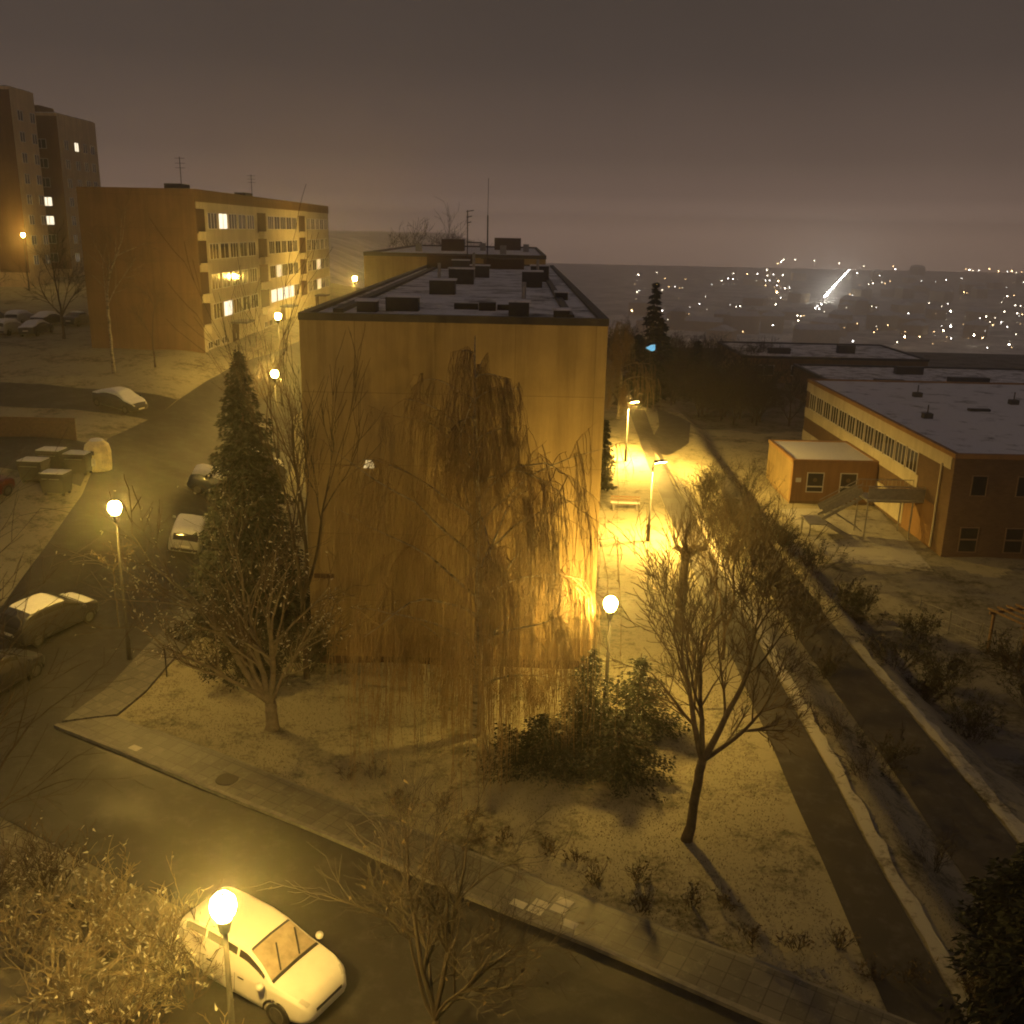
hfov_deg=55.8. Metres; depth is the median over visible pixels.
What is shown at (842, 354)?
hall
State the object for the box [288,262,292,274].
window
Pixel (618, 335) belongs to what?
bare tree
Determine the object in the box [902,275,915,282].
town house
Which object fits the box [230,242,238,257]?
window
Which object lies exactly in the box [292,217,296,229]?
window
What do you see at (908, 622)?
evergreen shrub
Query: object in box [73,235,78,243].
window
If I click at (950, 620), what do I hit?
garden fence
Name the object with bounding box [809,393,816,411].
window
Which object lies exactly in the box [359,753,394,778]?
bare shrub
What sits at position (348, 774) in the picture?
bare shrub
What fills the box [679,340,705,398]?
spruce tree
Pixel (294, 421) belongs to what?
bare tree
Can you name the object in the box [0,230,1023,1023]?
ground
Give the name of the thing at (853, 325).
town house
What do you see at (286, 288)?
window
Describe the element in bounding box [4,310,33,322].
parked car
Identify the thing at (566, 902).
paving stone
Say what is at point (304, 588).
bare tree
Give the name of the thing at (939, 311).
town house
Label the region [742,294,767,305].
town house
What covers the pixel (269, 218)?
window
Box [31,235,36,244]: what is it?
window
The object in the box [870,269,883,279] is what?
town house
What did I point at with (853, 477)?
window
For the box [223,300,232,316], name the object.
window
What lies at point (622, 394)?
weeping birch
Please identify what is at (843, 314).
town house
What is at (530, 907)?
paving stone
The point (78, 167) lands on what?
window
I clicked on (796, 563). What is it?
bare shrub
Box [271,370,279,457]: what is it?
street lamp
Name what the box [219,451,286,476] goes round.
parked car
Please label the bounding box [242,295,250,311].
window
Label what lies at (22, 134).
window
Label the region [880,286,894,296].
town house
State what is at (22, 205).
tower block
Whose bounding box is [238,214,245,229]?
window
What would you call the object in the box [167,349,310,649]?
spruce tree
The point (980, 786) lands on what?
snow bank
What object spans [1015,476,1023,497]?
window
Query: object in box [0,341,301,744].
side street
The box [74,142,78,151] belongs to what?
window
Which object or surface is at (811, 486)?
window
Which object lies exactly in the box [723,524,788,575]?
bare shrub
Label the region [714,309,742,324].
town house
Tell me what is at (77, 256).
window
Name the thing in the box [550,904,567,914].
paving stone
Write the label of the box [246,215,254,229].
window
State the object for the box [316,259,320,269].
window
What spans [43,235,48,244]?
window
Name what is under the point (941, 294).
town house
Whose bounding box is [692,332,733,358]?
bare tree
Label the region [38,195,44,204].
window
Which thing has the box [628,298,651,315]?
town house
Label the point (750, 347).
bare tree
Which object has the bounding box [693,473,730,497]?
bare shrub
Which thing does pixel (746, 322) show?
town house
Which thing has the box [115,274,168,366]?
bare tree
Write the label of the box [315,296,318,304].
entrance door
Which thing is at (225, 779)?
manhole cover
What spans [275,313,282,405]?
street lamp
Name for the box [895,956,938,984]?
bare shrub
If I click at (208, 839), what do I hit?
road
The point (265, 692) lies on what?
bare tree
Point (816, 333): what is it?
town house
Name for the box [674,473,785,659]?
bare tree
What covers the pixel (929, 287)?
town house
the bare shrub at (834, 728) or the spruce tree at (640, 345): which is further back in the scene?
the spruce tree at (640, 345)
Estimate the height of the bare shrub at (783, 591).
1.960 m
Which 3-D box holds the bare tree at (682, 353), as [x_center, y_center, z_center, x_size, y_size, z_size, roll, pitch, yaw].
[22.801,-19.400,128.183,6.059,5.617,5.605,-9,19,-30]
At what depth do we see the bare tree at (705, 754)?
27.70 m
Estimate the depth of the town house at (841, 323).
663.13 m
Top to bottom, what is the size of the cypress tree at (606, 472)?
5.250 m
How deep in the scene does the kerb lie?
25.86 m
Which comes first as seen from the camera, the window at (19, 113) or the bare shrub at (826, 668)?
the bare shrub at (826, 668)
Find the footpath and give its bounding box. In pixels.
[629,409,963,1023]
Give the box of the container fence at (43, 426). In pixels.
[0,415,76,440]
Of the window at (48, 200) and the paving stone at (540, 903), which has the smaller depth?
the paving stone at (540, 903)
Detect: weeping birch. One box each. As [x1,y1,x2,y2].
[299,337,635,832]
[605,321,660,419]
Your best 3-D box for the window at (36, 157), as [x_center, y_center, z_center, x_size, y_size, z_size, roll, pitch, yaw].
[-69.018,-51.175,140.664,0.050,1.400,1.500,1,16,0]
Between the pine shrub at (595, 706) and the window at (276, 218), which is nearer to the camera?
the pine shrub at (595, 706)
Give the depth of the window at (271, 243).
111.34 m
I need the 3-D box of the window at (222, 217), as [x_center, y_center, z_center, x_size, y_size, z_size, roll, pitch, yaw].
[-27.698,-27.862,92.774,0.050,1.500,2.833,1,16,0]
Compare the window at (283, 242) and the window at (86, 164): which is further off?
the window at (86, 164)
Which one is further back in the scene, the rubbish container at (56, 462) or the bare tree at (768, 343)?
the bare tree at (768, 343)
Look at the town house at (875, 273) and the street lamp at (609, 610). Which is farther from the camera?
the town house at (875, 273)
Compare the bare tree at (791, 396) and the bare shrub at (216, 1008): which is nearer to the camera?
the bare shrub at (216, 1008)
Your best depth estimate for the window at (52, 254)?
152.26 m
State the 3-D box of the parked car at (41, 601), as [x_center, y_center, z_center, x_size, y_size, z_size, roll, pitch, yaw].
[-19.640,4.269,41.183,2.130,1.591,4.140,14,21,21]
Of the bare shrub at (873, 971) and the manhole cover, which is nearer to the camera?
the bare shrub at (873, 971)
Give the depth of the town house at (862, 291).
1007.40 m
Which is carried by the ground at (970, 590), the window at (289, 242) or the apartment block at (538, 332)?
the apartment block at (538, 332)
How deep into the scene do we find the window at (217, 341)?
91.88 m
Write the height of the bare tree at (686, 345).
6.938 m
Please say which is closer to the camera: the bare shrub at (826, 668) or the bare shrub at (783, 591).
the bare shrub at (826, 668)
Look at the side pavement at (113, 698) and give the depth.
37.56 m
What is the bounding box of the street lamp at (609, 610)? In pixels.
[602,596,616,709]
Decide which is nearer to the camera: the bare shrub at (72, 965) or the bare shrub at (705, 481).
the bare shrub at (72, 965)
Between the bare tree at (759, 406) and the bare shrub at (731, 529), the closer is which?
the bare shrub at (731, 529)
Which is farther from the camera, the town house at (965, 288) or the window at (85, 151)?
the town house at (965, 288)
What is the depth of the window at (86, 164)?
157.06 m
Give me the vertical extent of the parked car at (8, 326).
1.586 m
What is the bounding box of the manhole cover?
[215,773,238,785]
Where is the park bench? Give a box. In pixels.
[610,494,639,510]
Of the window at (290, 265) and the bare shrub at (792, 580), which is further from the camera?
the window at (290, 265)
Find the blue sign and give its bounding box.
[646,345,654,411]
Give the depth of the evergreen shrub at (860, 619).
51.64 m
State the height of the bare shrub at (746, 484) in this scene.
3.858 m
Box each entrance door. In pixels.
[232,324,238,340]
[281,308,285,320]
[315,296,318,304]
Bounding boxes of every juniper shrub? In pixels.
[464,713,604,789]
[553,715,676,805]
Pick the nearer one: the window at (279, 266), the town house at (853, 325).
the window at (279, 266)
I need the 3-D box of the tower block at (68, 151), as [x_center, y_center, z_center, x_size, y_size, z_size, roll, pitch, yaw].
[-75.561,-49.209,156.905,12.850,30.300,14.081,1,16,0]
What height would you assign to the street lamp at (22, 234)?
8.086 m
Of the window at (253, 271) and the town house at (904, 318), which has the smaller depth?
the window at (253, 271)
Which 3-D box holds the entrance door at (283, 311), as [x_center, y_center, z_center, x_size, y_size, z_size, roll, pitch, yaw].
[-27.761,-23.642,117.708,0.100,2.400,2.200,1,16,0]
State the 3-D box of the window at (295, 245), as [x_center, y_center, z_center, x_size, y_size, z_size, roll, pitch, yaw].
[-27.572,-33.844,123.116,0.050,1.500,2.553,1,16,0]
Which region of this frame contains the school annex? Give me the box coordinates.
[766,439,878,504]
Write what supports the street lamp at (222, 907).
on the ground at (970, 590)
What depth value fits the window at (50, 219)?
150.71 m
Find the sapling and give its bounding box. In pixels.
[81,543,139,626]
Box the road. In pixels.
[0,733,762,1023]
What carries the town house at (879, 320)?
on the ground at (970, 590)
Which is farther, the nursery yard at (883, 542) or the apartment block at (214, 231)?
the apartment block at (214, 231)
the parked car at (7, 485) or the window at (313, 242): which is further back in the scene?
the window at (313, 242)
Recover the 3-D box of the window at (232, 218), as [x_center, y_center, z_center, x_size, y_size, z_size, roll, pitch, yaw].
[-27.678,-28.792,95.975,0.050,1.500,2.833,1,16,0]
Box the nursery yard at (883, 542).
[780,508,932,570]
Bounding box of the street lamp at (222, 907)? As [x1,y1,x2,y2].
[210,891,235,1023]
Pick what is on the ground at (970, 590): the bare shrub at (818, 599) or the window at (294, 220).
the bare shrub at (818, 599)
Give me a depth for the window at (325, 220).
142.20 m
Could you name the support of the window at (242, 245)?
in the apartment block at (214, 231)
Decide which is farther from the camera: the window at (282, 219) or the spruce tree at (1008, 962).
the window at (282, 219)
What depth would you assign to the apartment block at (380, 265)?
109.05 m
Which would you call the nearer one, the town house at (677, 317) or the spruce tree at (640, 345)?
the spruce tree at (640, 345)
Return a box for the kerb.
[54,723,784,1023]
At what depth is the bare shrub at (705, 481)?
68.35 m
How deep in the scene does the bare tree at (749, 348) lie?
136.22 m
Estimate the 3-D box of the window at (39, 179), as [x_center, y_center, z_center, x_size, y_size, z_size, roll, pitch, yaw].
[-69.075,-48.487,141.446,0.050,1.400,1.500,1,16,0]
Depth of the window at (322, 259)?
140.68 m
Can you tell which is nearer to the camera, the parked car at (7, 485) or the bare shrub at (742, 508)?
the parked car at (7, 485)
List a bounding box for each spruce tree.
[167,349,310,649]
[611,334,658,408]
[641,283,670,402]
[652,318,675,393]
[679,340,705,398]
[933,890,1023,1023]
[953,842,1023,952]
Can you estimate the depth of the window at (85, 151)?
156.48 m
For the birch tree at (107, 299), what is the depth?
78.13 m
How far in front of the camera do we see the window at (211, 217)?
89.58 m
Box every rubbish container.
[16,456,49,482]
[34,446,67,468]
[38,469,72,495]
[62,450,92,475]
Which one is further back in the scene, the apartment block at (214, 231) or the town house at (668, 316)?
the town house at (668, 316)
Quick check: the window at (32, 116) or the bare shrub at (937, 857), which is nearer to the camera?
the bare shrub at (937, 857)
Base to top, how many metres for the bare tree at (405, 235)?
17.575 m
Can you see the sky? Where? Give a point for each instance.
(853, 134)
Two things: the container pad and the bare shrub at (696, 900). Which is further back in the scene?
the container pad
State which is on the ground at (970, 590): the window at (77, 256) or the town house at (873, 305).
the town house at (873, 305)
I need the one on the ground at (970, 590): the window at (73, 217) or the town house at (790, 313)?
the town house at (790, 313)
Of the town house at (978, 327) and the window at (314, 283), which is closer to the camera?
the window at (314, 283)
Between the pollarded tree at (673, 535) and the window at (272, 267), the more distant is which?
the window at (272, 267)
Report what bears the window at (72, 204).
in the tower block at (68, 151)
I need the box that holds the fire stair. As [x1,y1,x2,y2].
[800,479,925,539]
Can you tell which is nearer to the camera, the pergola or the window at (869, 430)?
the pergola
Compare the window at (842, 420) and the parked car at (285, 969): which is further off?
the window at (842, 420)
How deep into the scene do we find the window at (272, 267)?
112.00 m
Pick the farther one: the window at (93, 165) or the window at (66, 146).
the window at (93, 165)
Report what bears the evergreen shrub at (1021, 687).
on the ground at (970, 590)
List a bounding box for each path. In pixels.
[652,409,689,454]
[716,472,1021,913]
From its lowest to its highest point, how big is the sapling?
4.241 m
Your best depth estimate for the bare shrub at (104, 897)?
24.75 m
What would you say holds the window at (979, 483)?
in the nursery school
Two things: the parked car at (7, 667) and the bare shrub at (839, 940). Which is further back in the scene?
the parked car at (7, 667)
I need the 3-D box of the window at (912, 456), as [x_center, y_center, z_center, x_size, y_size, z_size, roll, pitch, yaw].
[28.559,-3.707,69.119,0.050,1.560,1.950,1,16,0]
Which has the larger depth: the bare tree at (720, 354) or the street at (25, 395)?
the bare tree at (720, 354)
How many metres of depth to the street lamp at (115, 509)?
38.29 m
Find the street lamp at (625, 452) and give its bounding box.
[624,400,638,461]
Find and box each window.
[17,110,23,121]
[19,131,25,142]
[22,152,27,163]
[24,173,29,183]
[26,194,32,204]
[29,113,35,123]
[29,215,34,224]
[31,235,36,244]
[32,134,37,144]
[33,255,39,264]
[34,154,39,164]
[36,175,41,184]
[38,139,46,148]
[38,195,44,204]
[40,158,48,167]
[41,215,46,224]
[42,178,50,186]
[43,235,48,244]
[44,197,52,205]
[46,216,54,224]
[48,234,56,243]
[50,253,58,261]
[64,140,68,149]
[65,159,70,169]
[68,179,72,187]
[69,197,74,206]
[71,216,76,225]
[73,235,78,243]
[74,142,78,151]
[75,253,79,261]
[76,161,80,170]
[83,144,87,153]
[84,162,88,171]
[90,145,94,154]
[92,164,96,172]
[207,212,217,228]
[208,340,212,349]
[209,243,219,259]
[211,273,220,289]
[213,302,222,319]
[215,338,219,346]
[218,213,227,228]
[220,242,229,258]
[222,271,230,287]
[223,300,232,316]
[228,213,237,229]
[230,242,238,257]
[231,270,240,285]
[233,297,241,313]
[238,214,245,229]
[239,242,247,256]
[241,269,248,284]
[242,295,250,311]
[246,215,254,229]
[248,241,255,255]
[249,267,256,282]
[251,293,258,308]
[267,216,273,229]
[269,241,274,253]
[270,265,275,278]
[271,289,276,302]
[274,216,279,229]
[275,240,280,253]
[276,264,281,277]
[277,287,282,300]
[280,217,285,229]
[281,240,286,252]
[282,263,287,276]
[283,286,288,298]
[286,217,291,229]
[287,240,292,252]
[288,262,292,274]
[289,284,293,297]
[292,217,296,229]
[293,240,297,251]
[293,262,298,273]
[294,283,299,295]
[306,218,310,229]
[307,239,310,250]
[307,260,311,271]
[308,280,312,291]
[311,218,314,229]
[311,239,315,249]
[312,259,315,270]
[313,279,316,290]
[315,219,318,229]
[316,239,319,249]
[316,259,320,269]
[317,278,320,288]
[319,219,323,229]
[320,239,323,249]
[321,258,324,268]
[321,277,324,287]
[323,219,326,229]
[324,238,327,248]
[325,257,328,267]
[325,276,328,286]
[755,365,773,374]
[805,472,824,492]
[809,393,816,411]
[815,396,823,415]
[823,400,830,420]
[830,405,838,425]
[838,409,846,430]
[838,473,857,492]
[846,413,855,435]
[854,418,864,440]
[863,423,874,446]
[873,429,884,452]
[883,434,895,459]
[894,440,906,466]
[905,447,918,473]
[957,527,979,552]
[969,475,988,496]
[1002,528,1023,553]
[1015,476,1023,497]
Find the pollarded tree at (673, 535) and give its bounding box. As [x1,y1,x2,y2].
[651,481,748,632]
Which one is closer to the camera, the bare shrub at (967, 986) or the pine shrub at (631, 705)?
the bare shrub at (967, 986)
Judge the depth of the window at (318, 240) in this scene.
137.30 m
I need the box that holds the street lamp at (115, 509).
[108,501,131,659]
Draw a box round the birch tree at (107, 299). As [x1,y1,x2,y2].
[79,193,164,373]
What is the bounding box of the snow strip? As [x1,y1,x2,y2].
[673,475,983,1023]
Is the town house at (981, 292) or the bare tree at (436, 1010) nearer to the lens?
the bare tree at (436, 1010)
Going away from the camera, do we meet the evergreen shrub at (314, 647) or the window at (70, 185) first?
the evergreen shrub at (314, 647)
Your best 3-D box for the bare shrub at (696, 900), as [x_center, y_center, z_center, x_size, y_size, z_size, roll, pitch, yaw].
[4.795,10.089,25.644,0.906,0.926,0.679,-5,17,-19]
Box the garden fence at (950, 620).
[917,598,1019,660]
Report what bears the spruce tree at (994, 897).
on the ground at (970, 590)
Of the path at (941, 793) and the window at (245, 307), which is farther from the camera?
the window at (245, 307)
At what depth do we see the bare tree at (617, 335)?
134.91 m
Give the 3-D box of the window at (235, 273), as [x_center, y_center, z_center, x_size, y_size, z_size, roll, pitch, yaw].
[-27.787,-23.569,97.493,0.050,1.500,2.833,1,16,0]
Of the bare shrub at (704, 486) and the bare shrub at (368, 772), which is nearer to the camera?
the bare shrub at (368, 772)
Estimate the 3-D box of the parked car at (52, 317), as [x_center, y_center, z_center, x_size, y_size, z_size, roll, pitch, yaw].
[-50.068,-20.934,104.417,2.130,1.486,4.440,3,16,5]
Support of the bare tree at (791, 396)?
on the ground at (970, 590)
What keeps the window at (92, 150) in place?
in the tower block at (68, 151)
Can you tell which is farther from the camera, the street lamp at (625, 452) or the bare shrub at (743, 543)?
the street lamp at (625, 452)
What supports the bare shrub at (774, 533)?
on the ground at (970, 590)
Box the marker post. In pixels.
[164,646,167,676]
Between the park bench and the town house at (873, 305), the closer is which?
the park bench
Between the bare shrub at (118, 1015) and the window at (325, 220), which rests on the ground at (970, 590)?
the bare shrub at (118, 1015)
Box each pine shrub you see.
[545,649,627,757]
[585,653,690,747]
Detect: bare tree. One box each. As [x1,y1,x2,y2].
[0,219,86,338]
[0,428,156,828]
[44,460,395,731]
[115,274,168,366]
[150,186,383,679]
[215,319,289,410]
[246,708,601,1023]
[265,364,303,481]
[387,218,432,246]
[412,221,469,244]
[430,197,492,245]
[594,497,863,843]
[607,314,639,360]
[607,321,635,347]
[607,336,634,364]
[609,320,638,346]
[620,318,648,345]
[626,475,746,707]
[641,326,696,349]
[662,349,707,393]
[666,331,702,356]
[666,345,705,360]
[668,341,713,361]
[670,331,685,346]
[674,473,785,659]
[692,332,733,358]
[697,334,735,365]
[698,335,722,353]
[704,348,744,381]
[729,342,779,376]
[731,339,765,358]
[733,367,785,425]
[737,340,771,351]
[750,352,819,426]
[755,336,781,349]
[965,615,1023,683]
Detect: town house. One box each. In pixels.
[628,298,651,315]
[636,316,657,338]
[647,304,662,316]
[666,309,688,328]
[669,305,687,329]
[684,316,723,331]
[706,324,736,345]
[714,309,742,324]
[726,311,759,333]
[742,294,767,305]
[743,277,764,285]
[747,306,769,320]
[760,309,784,333]
[780,306,800,320]
[788,290,809,302]
[790,271,806,280]
[792,324,840,342]
[810,316,847,336]
[828,310,852,320]
[837,301,851,311]
[839,296,868,314]
[844,317,859,331]
[851,286,871,299]
[865,310,898,330]
[867,300,878,312]
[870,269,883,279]
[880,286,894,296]
[890,300,912,313]
[894,285,914,297]
[897,314,926,327]
[900,299,925,312]
[900,320,928,335]
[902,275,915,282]
[907,282,925,291]
[909,265,924,274]
[925,305,946,319]
[926,285,953,294]
[928,287,954,301]
[958,282,986,294]
[962,318,989,339]
[964,307,997,322]
[970,286,987,298]
[985,280,1003,288]
[1016,274,1023,284]
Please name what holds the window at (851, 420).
in the nursery school
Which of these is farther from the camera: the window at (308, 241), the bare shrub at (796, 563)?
the window at (308, 241)
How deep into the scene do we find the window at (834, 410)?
86.04 m
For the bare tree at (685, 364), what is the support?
on the ground at (970, 590)
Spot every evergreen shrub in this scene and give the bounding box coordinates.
[189,614,294,693]
[275,615,345,672]
[758,524,803,547]
[788,532,860,573]
[828,579,875,612]
[841,576,889,626]
[854,620,948,679]
[887,599,945,642]
[905,664,960,704]
[914,635,996,688]
[930,680,1008,743]
[971,627,1023,674]
[981,648,1023,707]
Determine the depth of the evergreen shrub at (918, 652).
43.80 m
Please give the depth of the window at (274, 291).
112.67 m
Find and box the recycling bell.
[82,438,111,471]
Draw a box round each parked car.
[0,318,22,335]
[0,474,14,495]
[0,592,98,646]
[0,648,44,691]
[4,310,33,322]
[18,319,53,336]
[30,311,60,323]
[63,311,89,326]
[92,386,147,413]
[167,513,210,554]
[175,888,345,1023]
[186,464,239,493]
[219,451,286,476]
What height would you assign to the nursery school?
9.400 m
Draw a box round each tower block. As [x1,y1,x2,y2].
[0,85,53,287]
[34,105,100,276]
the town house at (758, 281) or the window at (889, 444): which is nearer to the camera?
the window at (889, 444)
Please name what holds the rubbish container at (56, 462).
on the container pad
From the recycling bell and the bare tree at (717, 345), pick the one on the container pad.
the recycling bell
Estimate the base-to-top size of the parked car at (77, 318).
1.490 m
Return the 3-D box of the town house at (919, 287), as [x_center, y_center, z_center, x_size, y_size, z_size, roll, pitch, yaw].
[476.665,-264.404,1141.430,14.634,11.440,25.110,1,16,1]
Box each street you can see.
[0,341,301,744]
[0,382,176,419]
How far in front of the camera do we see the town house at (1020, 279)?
1294.32 m
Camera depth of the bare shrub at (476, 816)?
29.04 m
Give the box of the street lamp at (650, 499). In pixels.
[646,459,666,540]
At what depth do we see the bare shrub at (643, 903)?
25.48 m
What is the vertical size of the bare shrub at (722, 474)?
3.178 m
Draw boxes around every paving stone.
[128,745,141,750]
[509,898,527,908]
[526,905,544,915]
[532,898,549,908]
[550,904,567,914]
[556,897,573,907]
[560,918,577,929]
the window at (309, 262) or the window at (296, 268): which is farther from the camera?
the window at (309, 262)
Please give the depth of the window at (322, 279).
141.49 m
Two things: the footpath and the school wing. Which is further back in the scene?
the school wing
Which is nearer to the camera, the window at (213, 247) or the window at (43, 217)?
the window at (213, 247)
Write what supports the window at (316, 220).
in the apartment block at (214, 231)
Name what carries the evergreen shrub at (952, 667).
on the ground at (970, 590)
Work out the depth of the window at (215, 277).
91.12 m
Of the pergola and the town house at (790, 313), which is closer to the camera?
the pergola
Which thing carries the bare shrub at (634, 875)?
on the ground at (970, 590)
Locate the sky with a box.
[0,0,1023,272]
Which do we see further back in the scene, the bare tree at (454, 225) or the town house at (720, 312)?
the town house at (720, 312)
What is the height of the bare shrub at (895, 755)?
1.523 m
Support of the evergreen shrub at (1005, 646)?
on the ground at (970, 590)
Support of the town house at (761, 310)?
on the ground at (970, 590)
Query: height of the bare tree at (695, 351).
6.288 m
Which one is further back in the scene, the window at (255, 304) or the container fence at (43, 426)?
the window at (255, 304)
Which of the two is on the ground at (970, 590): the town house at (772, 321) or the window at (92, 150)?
the town house at (772, 321)
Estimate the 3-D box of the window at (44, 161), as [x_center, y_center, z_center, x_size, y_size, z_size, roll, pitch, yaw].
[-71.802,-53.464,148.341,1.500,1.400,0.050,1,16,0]
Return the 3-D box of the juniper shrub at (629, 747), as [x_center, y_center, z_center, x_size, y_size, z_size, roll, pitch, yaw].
[3.349,7.779,32.036,4.193,2.356,4.517,1,16,0]
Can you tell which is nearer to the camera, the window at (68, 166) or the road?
the road
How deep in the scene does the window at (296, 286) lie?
124.33 m
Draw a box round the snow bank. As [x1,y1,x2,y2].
[849,640,1023,842]
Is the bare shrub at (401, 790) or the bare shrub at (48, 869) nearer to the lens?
the bare shrub at (48, 869)
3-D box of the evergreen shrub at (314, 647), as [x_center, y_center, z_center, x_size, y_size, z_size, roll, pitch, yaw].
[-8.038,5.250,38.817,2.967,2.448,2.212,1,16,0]
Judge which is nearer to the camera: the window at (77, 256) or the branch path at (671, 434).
the branch path at (671, 434)
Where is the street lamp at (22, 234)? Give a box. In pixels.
[21,233,29,289]
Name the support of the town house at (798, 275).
on the ground at (970, 590)
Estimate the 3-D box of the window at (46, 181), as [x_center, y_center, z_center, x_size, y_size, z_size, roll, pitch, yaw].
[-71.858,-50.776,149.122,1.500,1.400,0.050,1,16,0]
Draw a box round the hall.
[717,341,929,382]
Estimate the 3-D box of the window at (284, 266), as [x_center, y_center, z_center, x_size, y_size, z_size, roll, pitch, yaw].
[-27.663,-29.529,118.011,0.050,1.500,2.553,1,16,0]
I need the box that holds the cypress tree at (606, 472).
[601,419,617,491]
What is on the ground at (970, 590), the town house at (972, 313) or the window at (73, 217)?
the town house at (972, 313)
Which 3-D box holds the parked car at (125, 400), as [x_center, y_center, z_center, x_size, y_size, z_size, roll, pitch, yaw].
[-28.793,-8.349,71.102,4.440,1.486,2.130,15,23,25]
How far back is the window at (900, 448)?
71.21 m
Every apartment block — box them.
[76,157,330,353]
[298,178,608,668]
[363,238,545,287]
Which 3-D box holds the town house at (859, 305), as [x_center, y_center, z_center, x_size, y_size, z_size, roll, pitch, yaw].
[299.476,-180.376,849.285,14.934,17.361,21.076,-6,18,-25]
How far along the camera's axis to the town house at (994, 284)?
1200.18 m
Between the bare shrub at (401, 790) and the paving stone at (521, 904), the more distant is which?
the bare shrub at (401, 790)
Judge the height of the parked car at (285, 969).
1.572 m
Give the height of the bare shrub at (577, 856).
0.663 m
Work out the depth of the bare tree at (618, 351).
123.52 m
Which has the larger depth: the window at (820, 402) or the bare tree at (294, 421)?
the window at (820, 402)
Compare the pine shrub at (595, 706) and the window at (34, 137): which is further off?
the window at (34, 137)
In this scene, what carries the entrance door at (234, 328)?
in the apartment block at (214, 231)
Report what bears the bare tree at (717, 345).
on the ground at (970, 590)
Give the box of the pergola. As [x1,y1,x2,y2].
[986,603,1023,669]
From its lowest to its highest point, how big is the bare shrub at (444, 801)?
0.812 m
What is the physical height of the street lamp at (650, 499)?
5.118 m
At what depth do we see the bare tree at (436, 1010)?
20.87 m
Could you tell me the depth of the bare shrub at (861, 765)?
32.16 m
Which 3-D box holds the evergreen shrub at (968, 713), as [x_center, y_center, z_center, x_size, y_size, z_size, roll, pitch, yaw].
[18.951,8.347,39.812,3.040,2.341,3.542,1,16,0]
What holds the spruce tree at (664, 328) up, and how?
on the ground at (970, 590)
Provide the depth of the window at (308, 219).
130.62 m
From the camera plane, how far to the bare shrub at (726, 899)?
25.60 m
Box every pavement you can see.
[59,716,910,1023]
[62,583,216,722]
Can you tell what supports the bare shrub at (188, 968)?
on the ground at (970, 590)
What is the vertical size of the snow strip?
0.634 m
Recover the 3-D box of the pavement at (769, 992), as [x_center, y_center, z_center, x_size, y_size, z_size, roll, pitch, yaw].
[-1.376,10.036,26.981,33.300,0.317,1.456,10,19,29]
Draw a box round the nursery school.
[802,379,1023,558]
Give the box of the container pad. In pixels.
[0,437,86,485]
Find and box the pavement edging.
[154,729,916,1023]
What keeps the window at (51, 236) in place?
in the tower block at (68, 151)
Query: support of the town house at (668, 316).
on the ground at (970, 590)
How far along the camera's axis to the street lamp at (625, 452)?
75.16 m
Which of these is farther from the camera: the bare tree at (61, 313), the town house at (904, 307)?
the town house at (904, 307)
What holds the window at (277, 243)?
in the apartment block at (214, 231)
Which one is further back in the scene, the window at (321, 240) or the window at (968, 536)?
the window at (321, 240)
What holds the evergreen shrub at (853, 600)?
on the ground at (970, 590)
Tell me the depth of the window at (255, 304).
104.57 m
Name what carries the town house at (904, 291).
on the ground at (970, 590)
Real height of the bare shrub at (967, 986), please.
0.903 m
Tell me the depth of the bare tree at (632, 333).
142.75 m
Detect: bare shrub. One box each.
[0,810,37,903]
[0,813,106,921]
[0,867,84,989]
[0,910,155,1023]
[1,864,145,972]
[21,834,173,933]
[23,969,169,1023]
[51,911,189,1023]
[85,851,212,1008]
[103,879,232,1016]
[197,999,243,1023]
[334,762,358,780]
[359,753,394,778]
[384,785,413,802]
[385,790,419,815]
[431,782,457,810]
[462,801,489,825]
[468,821,492,846]
[495,823,512,847]
[533,830,559,856]
[562,841,595,863]
[573,855,610,889]
[622,855,660,886]
[628,876,654,914]
[671,459,740,508]
[680,879,711,910]
[688,457,729,498]
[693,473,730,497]
[698,451,748,490]
[698,501,746,526]
[701,490,742,514]
[702,503,738,528]
[702,511,754,538]
[709,885,744,911]
[712,522,762,560]
[714,487,765,520]
[717,523,773,564]
[719,505,781,548]
[722,455,784,506]
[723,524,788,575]
[728,562,793,603]
[730,478,789,534]
[737,920,761,949]
[742,488,811,552]
[742,561,799,586]
[756,566,872,643]
[757,548,819,580]
[776,926,814,951]
[782,574,846,630]
[806,631,853,678]
[807,696,866,739]
[825,919,860,949]
[830,735,886,779]
[846,721,924,782]
[854,952,896,981]
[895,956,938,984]
[905,819,973,873]
[951,969,989,999]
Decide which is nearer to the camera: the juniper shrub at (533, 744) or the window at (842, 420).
the juniper shrub at (533, 744)
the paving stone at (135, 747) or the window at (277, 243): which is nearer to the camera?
the paving stone at (135, 747)
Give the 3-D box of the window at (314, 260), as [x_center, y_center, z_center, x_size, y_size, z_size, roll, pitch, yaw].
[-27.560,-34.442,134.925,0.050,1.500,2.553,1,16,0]
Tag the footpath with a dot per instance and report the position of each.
(878, 920)
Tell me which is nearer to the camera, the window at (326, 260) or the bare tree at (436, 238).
the window at (326, 260)
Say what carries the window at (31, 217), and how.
in the tower block at (22, 205)
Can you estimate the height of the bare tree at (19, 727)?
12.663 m
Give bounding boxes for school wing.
[791,364,1023,402]
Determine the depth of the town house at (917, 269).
1485.42 m
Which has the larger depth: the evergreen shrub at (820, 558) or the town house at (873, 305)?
the town house at (873, 305)
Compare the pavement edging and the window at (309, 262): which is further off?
the window at (309, 262)
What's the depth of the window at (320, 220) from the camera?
139.19 m
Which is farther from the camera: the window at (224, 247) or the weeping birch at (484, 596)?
the window at (224, 247)

